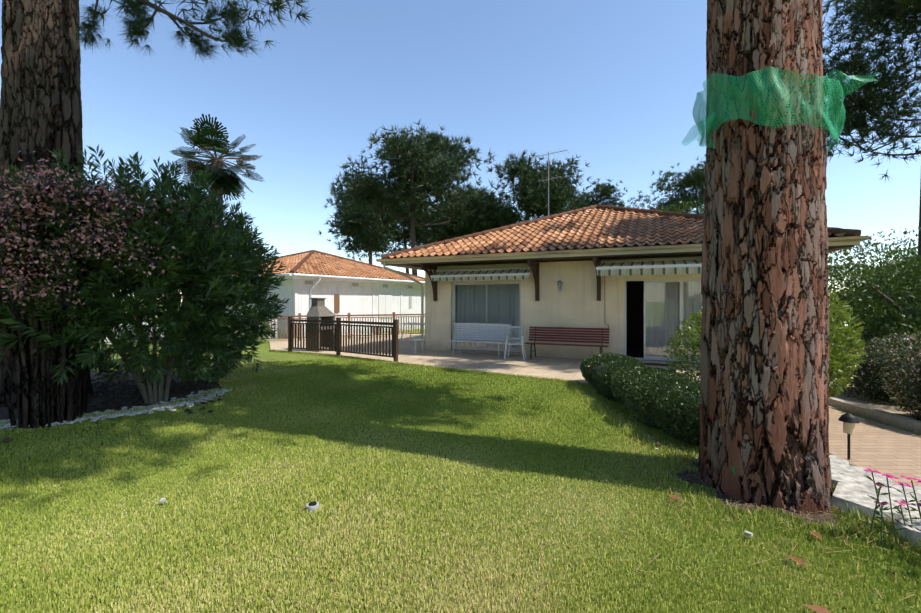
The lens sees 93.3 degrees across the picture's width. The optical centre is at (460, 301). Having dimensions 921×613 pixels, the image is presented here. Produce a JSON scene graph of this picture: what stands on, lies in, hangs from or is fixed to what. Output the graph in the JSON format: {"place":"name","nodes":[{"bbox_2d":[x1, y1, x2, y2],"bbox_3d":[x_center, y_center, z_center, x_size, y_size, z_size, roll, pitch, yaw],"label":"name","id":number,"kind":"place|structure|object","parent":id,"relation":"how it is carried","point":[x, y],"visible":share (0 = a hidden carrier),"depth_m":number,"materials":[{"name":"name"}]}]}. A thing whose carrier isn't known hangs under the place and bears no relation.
{"place":"outdoors","nodes":[
{"label":"outdoors","id":0,"kind":"place"},
{"bbox_2d":[104,319,277,343],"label":"boundary wall","id":1,"kind":"structure","parent":0,"point":[200,339],"depth_m":18.52,"materials":[{"name":"white paint"}]},
{"bbox_2d":[0,302,920,612],"bbox_3d":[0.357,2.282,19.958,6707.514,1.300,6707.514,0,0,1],"label":"ground","id":2,"kind":"structure","parent":0,"point":[264,356],"depth_m":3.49,"materials":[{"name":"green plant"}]},
{"bbox_2d":[0,175,211,429],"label":"abelia shoots","id":3,"kind":"object","parent":2,"relation":"on","point":[43,402],"visible":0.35,"depth_m":5.58,"materials":[{"name":"plant"}]},
{"bbox_2d":[0,150,232,327],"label":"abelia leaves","id":4,"kind":"object","parent":3,"relation":"attached to","point":[27,204],"visible":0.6,"depth_m":5.15,"materials":[{"name":"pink plant"}]},
{"bbox_2d":[0,370,220,420],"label":"planting bed soil","id":5,"kind":"structure","parent":2,"relation":"on","point":[98,400],"depth_m":7.55,"materials":[{"name":"brown soil"}]},
{"bbox_2d":[0,387,231,429],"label":"stone edging","id":6,"kind":"object","parent":5,"relation":"on","point":[183,403],"visible":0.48,"depth_m":6.45,"materials":[{"name":"grey stone"}]},
{"bbox_2d":[0,395,205,428],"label":"stray bed gravel","id":7,"kind":"structure","parent":6,"relation":"on","point":[16,425],"depth_m":6.13,"materials":[{"name":"white stone"}]},
{"bbox_2d":[0,374,239,414],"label":"mulch lumps","id":8,"kind":"object","parent":5,"relation":"on","point":[181,387],"visible":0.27,"depth_m":7.75,"materials":[{"name":"soil"}]},
{"bbox_2d":[0,145,289,403],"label":"oleander","id":9,"kind":"object","parent":5,"relation":"on","point":[208,317],"depth_m":6.15,"materials":[{"name":"green plant"}]},
{"bbox_2d":[167,326,241,381],"bbox_3d":[-5.288,1.033,9.006,1.616,1.254,1.363,0,0,1],"label":"oleander shrub","id":10,"kind":"object","parent":5,"relation":"on","point":[193,377],"visible":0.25,"depth_m":8.82,"materials":[{"name":"green plant"}]},
{"bbox_2d":[0,0,314,406],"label":"pine","id":11,"kind":"object","parent":2,"relation":"on","point":[40,104],"depth_m":6.99,"materials":[{"name":"plant"}]},
{"bbox_2d":[64,0,260,61],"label":"pine branch","id":12,"kind":"object","parent":11,"relation":"attached to","point":[136,11],"visible":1,"depth_m":6.51,"materials":[{"name":"green plant"}]},
{"bbox_2d":[170,114,263,370],"bbox_3d":[-5.908,-1.341,10.241,2.533,5.955,2.518,0,0,1],"label":"palm","id":13,"kind":"object","parent":2,"relation":"on","point":[231,184],"depth_m":10.09,"materials":[{"name":"green plant"}]},
{"bbox_2d":[255,315,269,343],"bbox_3d":[-7.905,1.050,17.043,0.934,1.275,0.907,0,0,1],"label":"young shrub","id":14,"kind":"object","parent":2,"relation":"on","point":[260,340],"visible":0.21,"depth_m":16.96,"materials":[{"name":"green plant"}]},
{"bbox_2d":[306,501,318,512],"bbox_3d":[-1.158,1.604,3.408,0.097,0.055,0.100,0,0,1],"label":"spotlight","id":15,"kind":"object","parent":2,"relation":"on","point":[313,505],"visible":0.79,"depth_m":3.38,"materials":[{"name":"grey plastic"}]},
{"bbox_2d":[203,273,424,337],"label":"neighbour house","id":16,"kind":"structure","parent":2,"relation":"on","point":[344,295],"depth_m":21.74,"materials":[{"name":"white paint"}]},
{"bbox_2d":[232,252,309,275],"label":"neighbour roof","id":17,"kind":"structure","parent":16,"relation":"on","point":[291,262],"depth_m":22.19,"materials":[{"name":"tile"}]},
{"bbox_2d":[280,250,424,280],"bbox_3d":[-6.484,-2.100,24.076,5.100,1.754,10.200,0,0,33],"label":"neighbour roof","id":18,"kind":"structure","parent":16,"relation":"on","point":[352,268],"depth_m":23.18,"materials":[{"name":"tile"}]},
{"bbox_2d":[316,171,417,263],"bbox_3d":[-8.747,-4.644,40.609,8.647,13.200,10.907,0,0,1],"label":"pine wood","id":19,"kind":"object","parent":2,"relation":"on","point":[367,235],"visible":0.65,"depth_m":38.31,"materials":[{"name":"green plant"}]},
{"bbox_2d":[360,190,444,273],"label":"pine wood","id":20,"kind":"object","parent":2,"relation":"on","point":[405,238],"visible":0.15,"depth_m":46.74,"materials":[{"name":"green plant"}]},
{"bbox_2d":[2,437,830,612],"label":"lawn litter","id":21,"kind":"object","parent":2,"relation":"on","point":[819,609],"visible":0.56,"depth_m":2.94,"materials":[{"name":"brown plant"}]},
{"bbox_2d":[331,119,509,275],"bbox_3d":[-2.866,-5.500,31.843,12.856,14.896,10.092,0,0,1],"label":"pine wood","id":22,"kind":"object","parent":2,"relation":"on","point":[437,169],"visible":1,"depth_m":31.06,"materials":[{"name":"green plant"}]},
{"bbox_2d":[268,349,578,383],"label":"terrace edge grass","id":23,"kind":"structure","parent":2,"relation":"on","point":[560,380],"depth_m":10.63,"materials":[{"name":"green plant"}]},
{"bbox_2d":[415,183,503,245],"bbox_3d":[0.365,-4.137,37.896,7.884,12.173,9.724,0,0,1],"label":"pine wood","id":24,"kind":"object","parent":2,"relation":"on","point":[433,233],"visible":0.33,"depth_m":35.83,"materials":[{"name":"green plant"}]},
{"bbox_2d":[443,190,524,223],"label":"pine wood","id":25,"kind":"object","parent":2,"relation":"on","point":[499,203],"depth_m":45.41,"materials":[{"name":"green plant"}]},
{"bbox_2d":[465,150,591,229],"bbox_3d":[5.215,-4.822,35.657,9.991,13.572,11.080,0,0,1],"label":"pine wood","id":26,"kind":"object","parent":2,"relation":"on","point":[530,192],"visible":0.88,"depth_m":33.10,"materials":[{"name":"green plant"}]},
{"bbox_2d":[541,177,632,217],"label":"pine wood","id":27,"kind":"object","parent":2,"relation":"on","point":[605,191],"visible":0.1,"depth_m":54.72,"materials":[{"name":"green plant"}]},
{"bbox_2d":[579,352,644,386],"bbox_3d":[2.849,1.308,8.120,1.202,0.717,1.439,0,0,1],"label":"hedge","id":28,"kind":"object","parent":2,"relation":"on","point":[586,366],"depth_m":7.97,"materials":[{"name":"green plant"}]},
{"bbox_2d":[592,360,647,402],"bbox_3d":[2.846,1.336,7.345,1.232,0.651,1.539,0,0,1],"label":"hedge","id":29,"kind":"object","parent":2,"relation":"on","point":[607,392],"depth_m":7.27,"materials":[{"name":"green plant"}]},
{"bbox_2d":[561,381,698,463],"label":"grass","id":30,"kind":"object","parent":2,"relation":"on","point":[628,427],"visible":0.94,"depth_m":5.58,"materials":[{"name":"green plant"}]},
{"bbox_2d":[588,392,697,460],"bbox_3d":[2.198,1.615,6.463,0.411,0.027,4.108,0,0,-3],"label":"gravel edge","id":31,"kind":"object","parent":2,"relation":"on","point":[640,433],"depth_m":5.24,"materials":[{"name":"grey gravel"}]},
{"bbox_2d":[609,366,683,413],"bbox_3d":[2.861,1.310,6.458,1.240,0.710,1.637,0,0,1],"label":"hedge","id":32,"kind":"object","parent":2,"relation":"on","point":[617,377],"depth_m":6.38,"materials":[{"name":"green plant"}]},
{"bbox_2d":[623,371,700,429],"bbox_3d":[2.797,1.302,5.716,1.247,0.732,1.346,0,0,1],"label":"hedge","id":33,"kind":"object","parent":2,"relation":"on","point":[645,416],"depth_m":5.64,"materials":[{"name":"green plant"}]},
{"bbox_2d":[629,155,705,214],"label":"pine wood","id":34,"kind":"object","parent":2,"relation":"on","point":[697,177],"visible":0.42,"depth_m":49.51,"materials":[{"name":"green plant"}]},
{"bbox_2d":[652,382,701,445],"bbox_3d":[2.798,1.282,5.046,1.052,0.756,1.123,0,0,1],"label":"hedge","id":35,"kind":"object","parent":2,"relation":"on","point":[666,424],"depth_m":4.88,"materials":[{"name":"green plant"}]},
{"bbox_2d":[663,460,858,533],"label":"soil","id":36,"kind":"structure","parent":2,"relation":"on","point":[820,517],"depth_m":3.47,"materials":[{"name":"brown soil"}]},
{"bbox_2d":[598,435,920,576],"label":"pine needles","id":37,"kind":"object","parent":36,"relation":"on","point":[744,502],"visible":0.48,"depth_m":3.41,"materials":[{"name":"brown plant"}]},
{"bbox_2d":[662,288,867,399],"bbox_3d":[4.446,0.674,6.554,2.583,2.099,2.076,0,0,1],"label":"pittosporum","id":38,"kind":"object","parent":2,"relation":"on","point":[843,371],"depth_m":6.01,"materials":[{"name":"green plant"}]},
{"bbox_2d":[699,0,832,514],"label":"pine","id":39,"kind":"object","parent":2,"relation":"on","point":[764,392],"visible":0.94,"depth_m":3.49,"materials":[{"name":"brown plant"}]},
{"bbox_2d":[682,67,878,153],"bbox_3d":[2.747,-1.632,3.726,1.349,0.732,1.221,0,0,37],"label":"green netting","id":40,"kind":"object","parent":39,"relation":"attached to","point":[701,127],"visible":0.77,"depth_m":3.49,"materials":[{"name":"green plastic"}]},
{"bbox_2d":[632,439,902,552],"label":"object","id":41,"kind":"object","parent":2,"relation":"on","point":[663,474],"visible":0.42,"depth_m":3.29,"materials":[{"name":"green plant"}]},
{"bbox_2d":[829,335,860,370],"bbox_3d":[7.730,1.298,9.371,1.830,1.378,1.790,0,0,1],"label":"hedge","id":42,"kind":"object","parent":2,"relation":"on","point":[843,343],"depth_m":8.95,"materials":[{"name":"green plant"}]},
{"bbox_2d":[828,264,900,292],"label":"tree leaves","id":43,"kind":"object","parent":2,"relation":"on","point":[847,276],"visible":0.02,"depth_m":18.41,"materials":[{"name":"green plant"}]},
{"bbox_2d":[822,0,920,286],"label":"tall pine wood","id":44,"kind":"object","parent":2,"relation":"on","point":[898,16],"visible":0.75,"depth_m":14.16,"materials":[{"name":"green plant"}]},
{"bbox_2d":[824,482,920,565],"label":"grass","id":45,"kind":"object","parent":2,"relation":"on","point":[857,514],"visible":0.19,"depth_m":3.08,"materials":[{"name":"green plant"}]},
{"bbox_2d":[828,241,917,333],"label":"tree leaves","id":46,"kind":"object","parent":2,"relation":"on","point":[860,251],"visible":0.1,"depth_m":16.35,"materials":[{"name":"green plant"}]},
{"bbox_2d":[827,225,920,338],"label":"tree leaves","id":47,"kind":"object","parent":2,"relation":"on","point":[864,255],"visible":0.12,"depth_m":12.03,"materials":[{"name":"green plant"}]},
{"bbox_2d":[829,453,920,547],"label":"limestone edging","id":48,"kind":"object","parent":2,"relation":"on","point":[855,487],"visible":0.44,"depth_m":3.46,"materials":[{"name":"white stone"}]},
{"bbox_2d":[837,331,920,406],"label":"flower shrub","id":49,"kind":"object","parent":2,"relation":"on","point":[887,345],"depth_m":6.94,"materials":[{"name":"green plant"}]},
{"bbox_2d":[861,264,920,330],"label":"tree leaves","id":50,"kind":"object","parent":2,"relation":"on","point":[895,299],"visible":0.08,"depth_m":10.76,"materials":[{"name":"green plant"}]},
{"bbox_2d":[861,468,920,546],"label":"flowers","id":51,"kind":"object","parent":2,"relation":"on","point":[888,486],"depth_m":2.96,"materials":[{"name":"pink plant"}]},
{"bbox_2d":[867,282,920,332],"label":"tree branch","id":52,"kind":"object","parent":2,"relation":"on","point":[891,301],"visible":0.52,"depth_m":9.05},
{"bbox_2d":[843,260,920,342],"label":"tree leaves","id":53,"kind":"object","parent":52,"relation":"attached to","point":[899,280],"visible":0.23,"depth_m":9.96,"materials":[{"name":"green plant"}]},
{"bbox_2d":[878,332,920,420],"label":"flower shrub","id":54,"kind":"object","parent":2,"relation":"on","point":[904,401],"depth_m":5.93,"materials":[{"name":"green plant"}]},
{"bbox_2d":[893,74,920,125],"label":"pine wood","id":55,"kind":"object","parent":2,"relation":"on","point":[916,110],"visible":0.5,"depth_m":27.04,"materials":[{"name":"green plant"}]},
{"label":"tree wood","id":56,"kind":"object","parent":2,"relation":"on","visible":0},
{"bbox_2d":[857,254,920,315],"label":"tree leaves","id":57,"kind":"object","parent":56,"relation":"attached to","point":[912,258],"visible":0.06,"depth_m":12.06,"materials":[{"name":"green plant"}]},
{"bbox_2d":[872,258,920,307],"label":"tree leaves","id":58,"kind":"object","parent":56,"relation":"attached to","point":[904,285],"visible":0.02,"depth_m":11.51,"materials":[{"name":"green plant"}]},
{"bbox_2d":[0,0,920,301],"label":"sky","id":59,"kind":"structure","parent":0,"point":[614,84],"materials":[{"name":"blue"}]},
{"bbox_2d":[269,333,917,419],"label":"terrace","id":60,"kind":"structure","parent":0,"point":[556,367],"depth_m":11.62,"materials":[{"name":"stone"}]},
{"bbox_2d":[187,312,424,340],"bbox_3d":[-5.731,1.031,18.398,10.222,1.122,0.110,0,0,-27],"label":"fence","id":61,"kind":"object","parent":60,"relation":"on","point":[299,315],"visible":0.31,"depth_m":19.24,"materials":[{"name":"white wood"}]},
{"bbox_2d":[305,298,335,351],"bbox_3d":[-4.579,0.729,14.299,0.586,1.726,0.850,0,0,24],"label":"barbecue","id":62,"kind":"object","parent":60,"relation":"on","point":[319,310],"visible":0.54,"depth_m":14.21,"materials":[{"name":"concrete"}]},
{"bbox_2d":[288,316,398,361],"bbox_3d":[-3.553,1.031,12.871,4.566,1.122,0.298,0,0,32],"label":"fence","id":63,"kind":"object","parent":60,"relation":"on","point":[338,337],"visible":0.96,"depth_m":12.82,"materials":[{"name":"brown wood"}]},
{"bbox_2d":[398,323,424,341],"bbox_3d":[-1.605,1.225,17.302,1.500,0.742,0.850,0,0,24],"label":"garden table","id":64,"kind":"object","parent":60,"relation":"on","point":[411,324],"visible":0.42,"depth_m":17.20,"materials":[{"name":"white plastic"}]},
{"bbox_2d":[409,336,424,353],"bbox_3d":[-1.352,1.330,13.517,0.480,0.530,0.480,0,0,7],"label":"side table","id":65,"kind":"object","parent":60,"relation":"on","point":[415,339],"visible":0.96,"depth_m":13.44,"materials":[{"name":"white paint"}]},
{"bbox_2d":[448,323,510,357],"bbox_3d":[0.544,1.126,12.956,1.800,0.952,0.628,0,0,24],"label":"white bench","id":66,"kind":"object","parent":60,"relation":"on","point":[470,328],"visible":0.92,"depth_m":13.09,"materials":[{"name":"white paint"}]},
{"bbox_2d":[504,326,526,359],"bbox_3d":[1.563,1.147,12.289,0.576,0.898,0.631,0,0,16],"label":"plastic chair","id":67,"kind":"object","parent":60,"relation":"on","point":[522,342],"visible":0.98,"depth_m":12.36,"materials":[{"name":"white plastic"}]},
{"bbox_2d":[425,261,700,364],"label":"house walls","id":68,"kind":"structure","parent":60,"relation":"on","point":[574,303],"depth_m":12.56,"materials":[{"name":"beige paint"}]},
{"bbox_2d":[430,266,530,280],"bbox_3d":[0.607,-0.842,13.123,3.160,0.408,0.525,0,0,24],"label":"awning","id":69,"kind":"object","parent":68,"relation":"attached to","point":[495,273],"visible":1,"depth_m":13.01,"materials":[{"name":"fabric"}]},
{"bbox_2d":[452,281,520,351],"bbox_3d":[0.835,0.437,13.609,2.300,2.150,0.208,0,0,24],"label":"patio door","id":70,"kind":"structure","parent":68,"relation":"attached to","point":[495,302],"depth_m":13.60,"materials":[{"name":"silver metal"}]},
{"bbox_2d":[557,280,562,291],"bbox_3d":[2.778,-0.648,12.147,0.176,0.760,0.200,0,0,24],"label":"wall lamp","id":71,"kind":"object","parent":68,"relation":"attached to","point":[560,282],"depth_m":12.12,"materials":[{"name":"grey metal"}]},
{"bbox_2d":[596,256,701,275],"bbox_3d":[5.197,-0.887,10.623,3.500,0.518,1.358,0,0,24],"label":"awning","id":72,"kind":"object","parent":68,"relation":"attached to","point":[664,266],"visible":0.71,"depth_m":10.51,"materials":[{"name":"fabric"}]},
{"bbox_2d":[624,278,702,361],"bbox_3d":[5.612,0.467,11.479,2.400,2.170,0.208,0,0,24],"label":"patio door","id":73,"kind":"structure","parent":68,"relation":"attached to","point":[670,304],"depth_m":11.56,"materials":[{"name":"glass"}]},
{"bbox_2d":[525,326,608,358],"bbox_3d":[2.903,1.156,11.937,2.200,0.891,0.628,0,0,24],"label":"red bench","id":74,"kind":"object","parent":60,"relation":"on","point":[535,329],"visible":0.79,"depth_m":12.06,"materials":[{"name":"brown wood"}]},
{"bbox_2d":[375,204,871,349],"bbox_3d":[5.212,-1.082,16.624,12.060,5.327,11.880,0,0,24],"label":"roof structure","id":75,"kind":"object","parent":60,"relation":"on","point":[854,237],"visible":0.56,"depth_m":12.69,"materials":[{"name":"tile"}]},
{"bbox_2d":[530,148,568,215],"bbox_3d":[4.032,-5.168,19.686,1.837,3.200,0.831,0,0,42],"label":"tv antenna","id":76,"kind":"object","parent":75,"relation":"on","point":[548,173],"visible":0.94,"depth_m":19.61,"materials":[{"name":"grey metal"}]},
{"bbox_2d":[387,208,849,257],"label":"roof tiles","id":77,"kind":"object","parent":75,"relation":"on","point":[438,250],"visible":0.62,"depth_m":13.03,"materials":[{"name":"orange tile"}]},
{"bbox_2d":[385,245,854,300],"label":"roof beams","id":78,"kind":"structure","parent":75,"relation":"attached to","point":[533,264],"depth_m":12.16,"materials":[{"name":"brown wood"}]},
{"bbox_2d":[641,363,699,366],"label":"door mats","id":79,"kind":"object","parent":60,"relation":"on","point":[656,364],"depth_m":10.98,"materials":[{"name":"grey"}]},
{"bbox_2d":[829,291,910,348],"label":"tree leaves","id":80,"kind":"object","parent":60,"relation":"on","point":[881,312],"visible":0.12,"depth_m":9.62,"materials":[{"name":"green plant"}]},
{"bbox_2d":[829,247,920,349],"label":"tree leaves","id":81,"kind":"object","parent":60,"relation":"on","point":[865,271],"visible":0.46,"depth_m":9.20,"materials":[{"name":"green plant"}]},
{"bbox_2d":[863,306,920,349],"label":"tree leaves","id":82,"kind":"object","parent":60,"relation":"on","point":[890,317],"visible":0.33,"depth_m":8.59,"materials":[{"name":"green plant"}]},
{"bbox_2d":[828,397,920,486],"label":"paved path","id":83,"kind":"structure","parent":0,"point":[887,449],"depth_m":5.00,"materials":[{"name":"beige stone"}]},
{"bbox_2d":[838,413,859,459],"bbox_3d":[3.947,1.382,4.420,0.170,0.500,0.170,0,0,1],"label":"solar lamp","id":84,"kind":"object","parent":83,"relation":"on","point":[849,420],"visible":0.92,"depth_m":4.39,"materials":[{"name":"black metal"}]},
{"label":"tree wood","id":85,"kind":"object","parent":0,"visible":0},
{"bbox_2d":[659,201,703,214],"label":"tree leaves","id":86,"kind":"object","parent":85,"relation":"on","point":[668,208],"visible":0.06,"depth_m":28.56,"materials":[{"name":"green plant"}]}
]}

